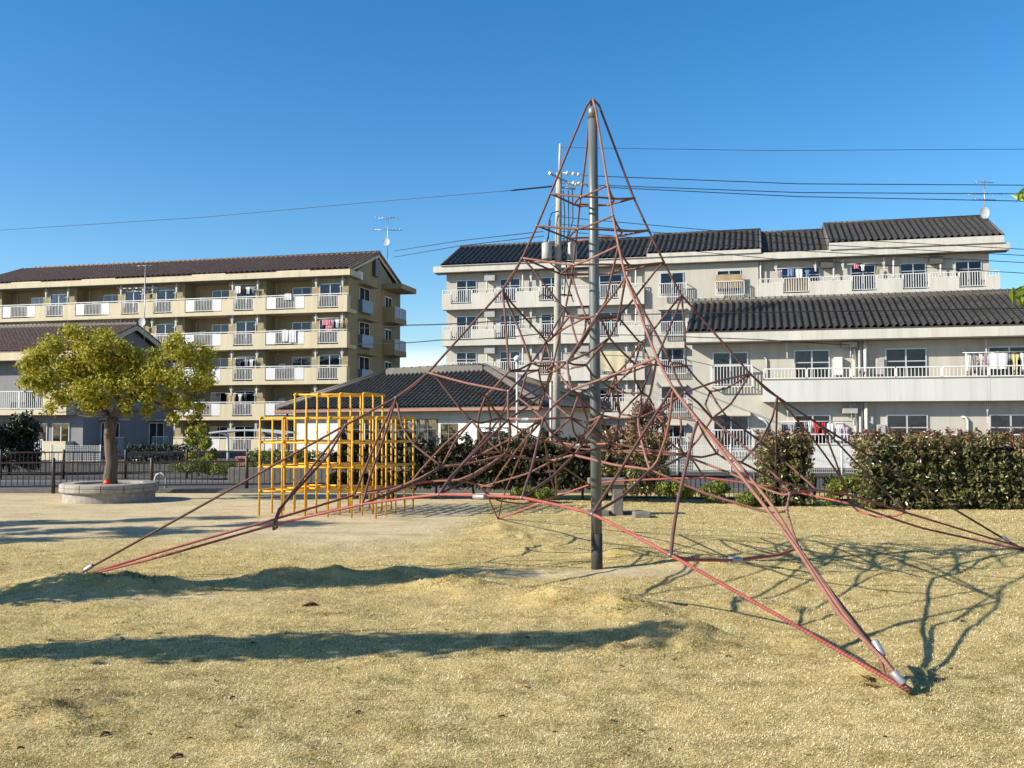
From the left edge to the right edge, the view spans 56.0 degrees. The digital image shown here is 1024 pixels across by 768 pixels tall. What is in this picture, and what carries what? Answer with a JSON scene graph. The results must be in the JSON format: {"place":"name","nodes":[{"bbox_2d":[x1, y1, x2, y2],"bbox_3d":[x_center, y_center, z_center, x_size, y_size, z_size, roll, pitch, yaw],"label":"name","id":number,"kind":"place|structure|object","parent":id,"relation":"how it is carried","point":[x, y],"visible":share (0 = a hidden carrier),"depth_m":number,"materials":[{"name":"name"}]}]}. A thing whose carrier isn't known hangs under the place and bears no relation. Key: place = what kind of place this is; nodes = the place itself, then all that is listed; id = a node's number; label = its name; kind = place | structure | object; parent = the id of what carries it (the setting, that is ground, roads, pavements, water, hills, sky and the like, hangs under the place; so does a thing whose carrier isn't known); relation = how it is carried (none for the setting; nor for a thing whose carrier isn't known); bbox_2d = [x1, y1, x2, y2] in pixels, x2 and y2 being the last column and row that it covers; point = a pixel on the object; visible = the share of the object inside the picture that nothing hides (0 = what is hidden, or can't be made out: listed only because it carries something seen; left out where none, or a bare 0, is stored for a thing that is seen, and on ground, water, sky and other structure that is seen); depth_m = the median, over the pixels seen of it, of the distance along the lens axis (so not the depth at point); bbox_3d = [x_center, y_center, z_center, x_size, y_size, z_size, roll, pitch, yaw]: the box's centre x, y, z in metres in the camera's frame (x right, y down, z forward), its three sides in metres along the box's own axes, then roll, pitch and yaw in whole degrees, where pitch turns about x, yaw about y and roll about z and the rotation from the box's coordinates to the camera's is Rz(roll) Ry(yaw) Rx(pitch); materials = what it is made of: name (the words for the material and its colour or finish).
{"place":"outdoors","nodes":[
{"label":"outdoors","id":0,"kind":"place"},
{"bbox_2d":[0,479,835,487],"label":"road","id":1,"kind":"structure","parent":0,"point":[58,481],"depth_m":31.19,"materials":[{"name":"asphalt"}]},
{"bbox_2d":[167,456,211,478],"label":"azalea bush","id":2,"kind":"object","parent":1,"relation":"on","point":[197,468],"visible":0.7,"depth_m":33.38,"materials":[{"name":"green plant"}]},
{"bbox_2d":[203,459,244,478],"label":"azalea bush","id":3,"kind":"object","parent":1,"relation":"on","point":[213,468],"visible":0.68,"depth_m":33.27,"materials":[{"name":"green plant"}]},
{"bbox_2d":[0,450,1023,767],"bbox_3d":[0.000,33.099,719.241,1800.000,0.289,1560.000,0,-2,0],"label":"ground","id":4,"kind":"structure","parent":0,"point":[224,512],"depth_m":8.66,"materials":[{"name":"beige soil"}]},
{"bbox_2d":[0,409,44,474],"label":"evergreen bush","id":5,"kind":"object","parent":4,"relation":"on","point":[21,433],"visible":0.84,"depth_m":36.68,"materials":[{"name":"green plant"}]},
{"bbox_2d":[50,444,100,463],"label":"fence","id":6,"kind":"object","parent":4,"relation":"on","point":[54,449],"visible":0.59,"depth_m":46.50,"materials":[{"name":"white metal"}]},
{"bbox_2d":[0,320,182,459],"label":"house","id":7,"kind":"structure","parent":4,"relation":"on","point":[71,428],"depth_m":54.92,"materials":[{"name":"paint"}]},
{"bbox_2d":[52,423,69,440],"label":"window","id":8,"kind":"structure","parent":7,"relation":"in","point":[60,431],"depth_m":53.79,"materials":[{"name":"glass"}]},
{"bbox_2d":[120,264,168,350],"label":"tv antenna","id":9,"kind":"object","parent":7,"relation":"on","point":[141,321],"visible":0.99,"depth_m":57.24,"materials":[{"name":"metal"}]},
{"bbox_2d":[148,423,163,444],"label":"window","id":10,"kind":"structure","parent":7,"relation":"in","point":[154,429],"depth_m":59.95,"materials":[{"name":"glass"}]},
{"bbox_2d":[58,480,158,503],"bbox_3d":[-9.438,2.549,22.573,2.170,0.475,2.170,0,-2,0],"label":"tree planter","id":11,"kind":"object","parent":4,"relation":"on","point":[99,492],"visible":0.96,"depth_m":21.75,"materials":[{"name":"stone"}]},
{"bbox_2d":[13,323,219,483],"bbox_3d":[-9.301,0.568,22.622,5.170,4.154,2.778,0,-2,0],"label":"maple tree","id":12,"kind":"object","parent":11,"relation":"in","point":[103,362],"visible":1,"depth_m":22.15,"materials":[{"name":"green plant"}]},
{"bbox_2d":[0,449,247,478],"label":"metal fence","id":13,"kind":"object","parent":4,"relation":"on","point":[125,451],"visible":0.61,"depth_m":34.01,"materials":[{"name":"metal"}]},
{"bbox_2d":[124,442,199,463],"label":"clipped hedge","id":14,"kind":"object","parent":4,"relation":"on","point":[160,447],"visible":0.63,"depth_m":47.62,"materials":[{"name":"green plant"}]},
{"bbox_2d":[182,423,220,475],"bbox_3d":[-11.613,2.490,36.077,1.579,2.076,1.050,-2,-3,38],"label":"young tree","id":15,"kind":"object","parent":4,"relation":"on","point":[202,441],"visible":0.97,"depth_m":35.93,"materials":[{"name":"green plant"}]},
{"bbox_2d":[0,250,415,450],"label":"apartment building","id":16,"kind":"structure","parent":4,"relation":"on","point":[201,300],"depth_m":75.13,"materials":[{"name":"beige concrete"}]},
{"bbox_2d":[50,294,67,316],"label":"window","id":17,"kind":"structure","parent":16,"relation":"in","point":[54,298],"depth_m":78.76,"materials":[{"name":"metal"}]},
{"bbox_2d":[124,291,142,314],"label":"window","id":18,"kind":"structure","parent":16,"relation":"in","point":[129,295],"depth_m":77.07,"materials":[{"name":"metal"}]},
{"bbox_2d":[156,290,175,313],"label":"window","id":19,"kind":"structure","parent":16,"relation":"in","point":[162,294],"depth_m":76.37,"materials":[{"name":"metal"}]},
{"bbox_2d":[234,426,254,449],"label":"window","id":20,"kind":"structure","parent":16,"relation":"in","point":[244,433],"depth_m":74.16,"materials":[{"name":"glass"}]},
{"bbox_2d":[235,321,255,345],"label":"window","id":21,"kind":"structure","parent":16,"relation":"in","point":[248,325],"depth_m":74.50,"materials":[{"name":"metal"}]},
{"bbox_2d":[235,356,255,380],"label":"window","id":22,"kind":"structure","parent":16,"relation":"in","point":[238,358],"depth_m":74.41,"materials":[{"name":"glass"}]},
{"bbox_2d":[235,391,255,415],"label":"window","id":23,"kind":"structure","parent":16,"relation":"in","point":[251,397],"depth_m":74.28,"materials":[{"name":"metal"}]},
{"bbox_2d":[236,286,256,310],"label":"window","id":24,"kind":"structure","parent":16,"relation":"in","point":[240,294],"depth_m":74.61,"materials":[{"name":"metal"}]},
{"bbox_2d":[319,354,339,379],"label":"window","id":25,"kind":"structure","parent":16,"relation":"in","point":[323,359],"depth_m":72.68,"materials":[{"name":"glass"}]},
{"bbox_2d":[319,283,340,308],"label":"window","id":26,"kind":"structure","parent":16,"relation":"in","point":[333,287],"depth_m":72.91,"materials":[{"name":"glass"}]},
{"bbox_2d":[319,319,340,343],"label":"window","id":27,"kind":"structure","parent":16,"relation":"in","point":[320,320],"depth_m":72.81,"materials":[{"name":"metal"}]},
{"bbox_2d":[0,457,421,493],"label":"metal fence","id":28,"kind":"object","parent":4,"relation":"on","point":[151,462],"visible":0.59,"depth_m":26.58,"materials":[{"name":"metal"}]},
{"bbox_2d":[209,429,298,463],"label":"carport","id":29,"kind":"object","parent":4,"relation":"on","point":[225,432],"visible":0.81,"depth_m":42.88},
{"bbox_2d":[247,447,310,466],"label":"clipped hedge","id":30,"kind":"object","parent":4,"relation":"on","point":[264,456],"visible":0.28,"depth_m":33.73,"materials":[{"name":"green plant"}]},
{"bbox_2d":[258,392,415,518],"bbox_3d":[-3.507,1.421,19.528,2.530,2.462,2.080,-1,-3,15],"label":"jungle gym","id":31,"kind":"object","parent":4,"relation":"on","point":[338,465],"visible":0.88,"depth_m":19.20,"materials":[{"name":"yellow paint"}]},
{"bbox_2d":[329,444,384,497],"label":"shrub","id":32,"kind":"object","parent":4,"relation":"on","point":[333,475],"visible":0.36,"depth_m":23.20,"materials":[{"name":"green plant"}]},
{"bbox_2d":[228,467,513,482],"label":"wall","id":33,"kind":"structure","parent":4,"relation":"on","point":[277,473],"depth_m":31.70,"materials":[{"name":"concrete"}]},
{"bbox_2d":[364,439,425,497],"bbox_3d":[-2.862,2.104,23.432,1.534,1.543,1.187,0,-2,0],"label":"shrub","id":34,"kind":"object","parent":4,"relation":"on","point":[400,459],"visible":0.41,"depth_m":23.08,"materials":[{"name":"green plant"}]},
{"bbox_2d":[0,488,854,492],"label":"kerb","id":35,"kind":"structure","parent":4,"relation":"on","point":[164,490],"depth_m":26.88,"materials":[{"name":"concrete"}]},
{"bbox_2d":[406,434,464,498],"bbox_3d":[-1.852,2.024,23.321,1.543,1.702,1.178,0,-2,0],"label":"shrub","id":36,"kind":"object","parent":4,"relation":"on","point":[428,448],"visible":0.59,"depth_m":22.98,"materials":[{"name":"green plant"}]},
{"bbox_2d":[274,363,612,458],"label":"meeting hall","id":37,"kind":"structure","parent":4,"relation":"on","point":[428,403],"depth_m":50.59,"materials":[{"name":"black tile"}]},
{"bbox_2d":[337,420,361,451],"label":"window","id":38,"kind":"structure","parent":37,"relation":"in","point":[356,430],"depth_m":53.25,"materials":[{"name":"glass"}]},
{"bbox_2d":[365,420,390,449],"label":"window","id":39,"kind":"structure","parent":37,"relation":"in","point":[379,422],"depth_m":52.17,"materials":[{"name":"glass"}]},
{"bbox_2d":[393,420,417,450],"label":"window","id":40,"kind":"structure","parent":37,"relation":"in","point":[409,423],"depth_m":50.95,"materials":[{"name":"glass"}]},
{"bbox_2d":[418,419,436,446],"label":"window","id":41,"kind":"structure","parent":37,"relation":"in","point":[427,428],"depth_m":50.07,"materials":[{"name":"glass"}]},
{"bbox_2d":[440,423,456,443],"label":"window","id":42,"kind":"structure","parent":37,"relation":"in","point":[448,430],"depth_m":49.31,"materials":[{"name":"glass"}]},
{"bbox_2d":[444,432,500,493],"bbox_3d":[-0.914,1.999,23.219,1.525,1.736,1.200,0,-2,0],"label":"shrub","id":43,"kind":"object","parent":4,"relation":"on","point":[467,446],"visible":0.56,"depth_m":22.84,"materials":[{"name":"green plant"}]},
{"bbox_2d":[481,434,541,498],"bbox_3d":[-0.027,1.998,23.084,1.519,1.726,1.189,0,-2,0],"label":"shrub","id":44,"kind":"object","parent":4,"relation":"on","point":[511,464],"visible":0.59,"depth_m":22.72,"materials":[{"name":"green plant"}]},
{"bbox_2d":[510,485,554,501],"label":"shrub","id":45,"kind":"object","parent":4,"relation":"on","point":[544,493],"visible":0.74,"depth_m":21.79,"materials":[{"name":"green plant"}]},
{"bbox_2d":[519,427,582,491],"bbox_3d":[0.926,1.935,22.961,1.534,1.841,1.179,0,-2,0],"label":"shrub","id":46,"kind":"object","parent":4,"relation":"on","point":[542,476],"visible":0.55,"depth_m":22.62,"materials":[{"name":"green plant"}]},
{"bbox_2d":[81,98,1023,693],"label":"rope climbing tower","id":47,"kind":"structure","parent":4,"relation":"on","point":[593,320],"depth_m":11.57,"materials":[{"name":"fabric"}]},
{"bbox_2d":[538,144,586,440],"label":"utility pole","id":48,"kind":"object","parent":4,"relation":"on","point":[547,246],"visible":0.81,"depth_m":40.10,"materials":[{"name":"concrete"}]},
{"bbox_2d":[328,315,553,328],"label":"power line","id":49,"kind":"object","parent":48,"relation":"attached to","point":[445,324],"visible":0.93,"depth_m":48.30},
{"bbox_2d":[511,186,551,190],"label":"power line","id":50,"kind":"object","parent":48,"relation":"attached to","point":[531,188],"visible":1,"depth_m":40.47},
{"bbox_2d":[6,190,510,229],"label":"power line","id":51,"kind":"object","parent":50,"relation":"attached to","point":[264,211],"visible":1,"depth_m":45.25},
{"bbox_2d":[561,147,1011,150],"bbox_3d":[11.571,-9.547,38.859,19.276,0.960,0.210,0,-3,9],"label":"power line","id":52,"kind":"object","parent":48,"relation":"attached to","point":[808,150],"visible":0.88,"depth_m":38.80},
{"bbox_2d":[564,238,1018,272],"bbox_3d":[11.528,-5.157,38.666,19.124,2.032,0.218,0,-3,9],"label":"power line","id":53,"kind":"object","parent":48,"relation":"attached to","point":[810,260],"visible":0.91,"depth_m":38.52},
{"bbox_2d":[562,308,1023,316],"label":"power line","id":54,"kind":"object","parent":48,"relation":"attached to","point":[825,311],"visible":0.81,"depth_m":32.51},
{"bbox_2d":[562,231,1023,262],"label":"power line","id":55,"kind":"object","parent":48,"relation":"attached to","point":[808,251],"visible":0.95,"depth_m":38.52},
{"bbox_2d":[562,224,1023,255],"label":"power line","id":56,"kind":"object","parent":48,"relation":"attached to","point":[816,244],"visible":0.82,"depth_m":38.49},
{"bbox_2d":[563,217,1023,249],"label":"power line","id":57,"kind":"object","parent":48,"relation":"attached to","point":[805,237],"visible":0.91,"depth_m":38.56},
{"bbox_2d":[587,184,1018,193],"bbox_3d":[12.093,-7.868,38.837,18.177,1.154,0.115,0,-3,9],"label":"power line","id":58,"kind":"object","parent":48,"relation":"attached to","point":[817,192],"visible":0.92,"depth_m":38.75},
{"bbox_2d":[584,175,1023,185],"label":"power line","id":59,"kind":"object","parent":48,"relation":"attached to","point":[808,183],"visible":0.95,"depth_m":38.85,"materials":[{"name":"rubber"}]},
{"bbox_2d":[587,186,1023,201],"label":"power line","id":60,"kind":"object","parent":48,"relation":"attached to","point":[813,196],"visible":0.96,"depth_m":38.72,"materials":[{"name":"rubber"}]},
{"bbox_2d":[552,432,612,499],"bbox_3d":[1.709,1.998,22.850,1.549,1.710,1.194,0,-2,0],"label":"shrub","id":61,"kind":"object","parent":4,"relation":"on","point":[583,470],"visible":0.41,"depth_m":22.46,"materials":[{"name":"green plant"}]},
{"bbox_2d":[586,477,642,516],"bbox_3d":[2.049,2.240,19.001,1.150,0.780,0.720,0,-2,0],"label":"drinking fountain","id":62,"kind":"object","parent":4,"relation":"on","point":[617,492],"visible":0.65,"depth_m":18.82,"materials":[{"name":"concrete"}]},
{"bbox_2d":[601,425,644,496],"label":"shrub","id":63,"kind":"object","parent":4,"relation":"on","point":[621,431],"visible":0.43,"depth_m":22.24,"materials":[{"name":"green plant"}]},
{"bbox_2d":[621,429,670,501],"bbox_3d":[3.113,1.933,22.310,1.196,1.787,1.131,0,-2,0],"label":"shrub","id":64,"kind":"object","parent":4,"relation":"on","point":[655,439],"visible":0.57,"depth_m":22.05,"materials":[{"name":"green plant"}]},
{"bbox_2d":[620,398,671,465],"bbox_3d":[4.697,1.911,34.060,2.091,3.068,1.233,0,-2,0],"label":"red tree","id":65,"kind":"object","parent":4,"relation":"on","point":[657,423],"visible":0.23,"depth_m":33.89,"materials":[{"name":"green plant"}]},
{"bbox_2d":[655,479,695,502],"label":"shrub","id":66,"kind":"object","parent":4,"relation":"on","point":[671,487],"visible":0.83,"depth_m":21.81,"materials":[{"name":"green plant"}]},
{"bbox_2d":[698,480,730,502],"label":"shrub","id":67,"kind":"object","parent":4,"relation":"on","point":[718,488],"visible":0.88,"depth_m":21.88,"materials":[{"name":"green plant"}]},
{"bbox_2d":[433,214,1009,452],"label":"apartment building","id":68,"kind":"structure","parent":4,"relation":"on","point":[478,276],"depth_m":68.23,"materials":[{"name":"white concrete"}]},
{"bbox_2d":[456,280,476,303],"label":"window","id":69,"kind":"structure","parent":68,"relation":"in","point":[462,284],"depth_m":72.08,"materials":[{"name":"glass"}]},
{"bbox_2d":[456,316,476,338],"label":"window","id":70,"kind":"structure","parent":68,"relation":"in","point":[459,319],"depth_m":71.99,"materials":[{"name":"metal"}]},
{"bbox_2d":[456,352,476,364],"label":"window","id":71,"kind":"structure","parent":68,"relation":"in","point":[460,356],"depth_m":71.82,"materials":[{"name":"glass"}]},
{"bbox_2d":[500,278,519,301],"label":"window","id":72,"kind":"structure","parent":68,"relation":"in","point":[515,282],"depth_m":71.21,"materials":[{"name":"glass"}]},
{"bbox_2d":[500,315,519,338],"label":"window","id":73,"kind":"structure","parent":68,"relation":"in","point":[508,317],"depth_m":71.14,"materials":[{"name":"metal"}]},
{"bbox_2d":[599,274,621,298],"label":"window","id":74,"kind":"structure","parent":68,"relation":"in","point":[603,279],"depth_m":69.49,"materials":[{"name":"glass"}]},
{"bbox_2d":[600,312,621,336],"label":"window","id":75,"kind":"structure","parent":68,"relation":"in","point":[602,331],"depth_m":69.30,"materials":[{"name":"metal"}]},
{"bbox_2d":[601,387,622,411],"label":"window","id":76,"kind":"structure","parent":68,"relation":"in","point":[604,390],"depth_m":69.03,"materials":[{"name":"glass"}]},
{"bbox_2d":[600,350,624,371],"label":"hanging sheet","id":77,"kind":"object","parent":68,"relation":"hanging from","point":[617,363],"visible":0.76,"depth_m":68.48,"materials":[{"name":"beige fabric"}]},
{"bbox_2d":[660,272,683,294],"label":"window","id":78,"kind":"structure","parent":68,"relation":"in","point":[678,277],"depth_m":68.10,"materials":[{"name":"glass"}]},
{"bbox_2d":[660,310,683,332],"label":"window","id":79,"kind":"structure","parent":68,"relation":"in","point":[664,325],"depth_m":67.97,"materials":[{"name":"metal"}]},
{"bbox_2d":[661,348,683,370],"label":"window","id":80,"kind":"structure","parent":68,"relation":"in","point":[673,354],"depth_m":67.83,"materials":[{"name":"glass"}]},
{"bbox_2d":[661,387,684,408],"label":"window","id":81,"kind":"structure","parent":68,"relation":"in","point":[664,390],"depth_m":67.71,"materials":[{"name":"glass"}]},
{"bbox_2d":[661,425,684,446],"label":"window","id":82,"kind":"structure","parent":68,"relation":"in","point":[674,430],"depth_m":67.57,"materials":[{"name":"glass"}]},
{"bbox_2d":[716,274,741,288],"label":"hanging blanket","id":83,"kind":"object","parent":68,"relation":"hanging from","point":[731,277],"visible":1,"depth_m":66.81,"materials":[{"name":"beige fabric"}]},
{"bbox_2d":[781,267,819,292],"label":"window","id":84,"kind":"structure","parent":68,"relation":"in","point":[812,273],"depth_m":66.16,"materials":[{"name":"glass"}]},
{"bbox_2d":[850,265,875,290],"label":"window","id":85,"kind":"structure","parent":68,"relation":"in","point":[868,269],"depth_m":65.23,"materials":[{"name":"glass"}]},
{"bbox_2d":[900,263,925,288],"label":"window","id":86,"kind":"structure","parent":68,"relation":"in","point":[916,269],"depth_m":64.47,"materials":[{"name":"glass"}]},
{"bbox_2d":[955,261,981,287],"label":"window","id":87,"kind":"structure","parent":68,"relation":"in","point":[969,265],"depth_m":63.63,"materials":[{"name":"glass"}]},
{"bbox_2d":[606,472,850,500],"bbox_3d":[5.750,2.521,22.812,7.042,0.850,0.067,0,-3,8],"label":"metal fence","id":88,"kind":"object","parent":4,"relation":"on","point":[754,476],"visible":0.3,"depth_m":22.96,"materials":[{"name":"metal"}]},
{"bbox_2d":[734,490,767,506],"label":"shrub","id":89,"kind":"object","parent":4,"relation":"on","point":[748,498],"visible":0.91,"depth_m":20.82,"materials":[{"name":"green plant"}]},
{"bbox_2d":[752,427,817,505],"bbox_3d":[6.092,1.872,21.456,1.369,1.837,1.194,0,-2,0],"label":"hedge","id":90,"kind":"object","parent":4,"relation":"on","point":[795,450],"visible":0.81,"depth_m":21.08,"materials":[{"name":"green plant"}]},
{"bbox_2d":[635,444,1023,475],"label":"fence","id":91,"kind":"object","parent":4,"relation":"on","point":[677,464],"visible":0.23,"depth_m":36.94,"materials":[{"name":"white metal"}]},
{"bbox_2d":[818,474,857,505],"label":"shrub","id":92,"kind":"object","parent":4,"relation":"on","point":[833,484],"visible":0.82,"depth_m":20.83,"materials":[{"name":"green plant"}]},
{"bbox_2d":[686,288,1023,471],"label":"apartment building","id":93,"kind":"structure","parent":4,"relation":"on","point":[897,371],"depth_m":39.58,"materials":[{"name":"white concrete"}]},
{"bbox_2d":[712,352,748,384],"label":"window","id":94,"kind":"structure","parent":93,"relation":"in","point":[719,358],"depth_m":40.87,"materials":[{"name":"glass"}]},
{"bbox_2d":[713,416,748,448],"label":"window","id":95,"kind":"structure","parent":93,"relation":"in","point":[743,421],"depth_m":40.71,"materials":[{"name":"glass"}]},
{"bbox_2d":[794,349,829,378],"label":"window","id":96,"kind":"structure","parent":93,"relation":"in","point":[806,359],"depth_m":40.05,"materials":[{"name":"glass"}]},
{"bbox_2d":[795,415,830,442],"bbox_3d":[12.472,2.173,39.905,1.425,1.800,0.080,-1,-3,14],"label":"window","id":97,"kind":"structure","parent":93,"relation":"in","point":[800,417],"depth_m":39.90,"materials":[{"name":"glass"}]},
{"bbox_2d":[885,348,926,377],"bbox_3d":[16.021,-0.563,39.133,1.582,1.800,0.080,-1,-3,14],"label":"window","id":98,"kind":"structure","parent":93,"relation":"in","point":[894,357],"depth_m":39.17,"materials":[{"name":"glass"}]},
{"bbox_2d":[886,414,927,435],"bbox_3d":[16.021,2.135,39.016,1.582,1.800,0.080,-1,-3,14],"label":"window","id":99,"kind":"structure","parent":93,"relation":"in","point":[919,422],"depth_m":39.05,"materials":[{"name":"glass"}]},
{"bbox_2d":[988,351,1007,368],"bbox_3d":[19.209,-0.934,38.046,0.725,0.710,0.095,-1,-3,14],"label":"hanging towel","id":100,"kind":"object","parent":93,"relation":"hanging from","point":[997,358],"visible":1,"depth_m":38.04,"materials":[{"name":"white fabric"}]},
{"bbox_2d":[988,346,1023,375],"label":"window","id":101,"kind":"structure","parent":93,"relation":"in","point":[1006,349],"depth_m":38.24,"materials":[{"name":"metal"}]},
{"bbox_2d":[989,414,1023,442],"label":"window","id":102,"kind":"structure","parent":93,"relation":"in","point":[996,421],"depth_m":38.17,"materials":[{"name":"glass"}]},
{"bbox_2d":[846,426,1023,509],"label":"hedge","id":103,"kind":"object","parent":4,"relation":"on","point":[947,469],"visible":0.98,"depth_m":20.22,"materials":[{"name":"green plant"}]},
{"bbox_2d":[1009,188,1023,308],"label":"leafy tree","id":104,"kind":"object","parent":4,"relation":"on","point":[1020,289],"visible":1,"depth_m":5.08,"materials":[{"name":"green plant"}]},
{"bbox_2d":[0,497,1023,767],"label":"grass","id":105,"kind":"structure","parent":0,"point":[30,681],"depth_m":7.05,"materials":[{"name":"plant"}]},
{"bbox_2d":[0,0,1023,366],"label":"sky","id":106,"kind":"structure","parent":0,"point":[112,111],"materials":[{"name":"blue"}]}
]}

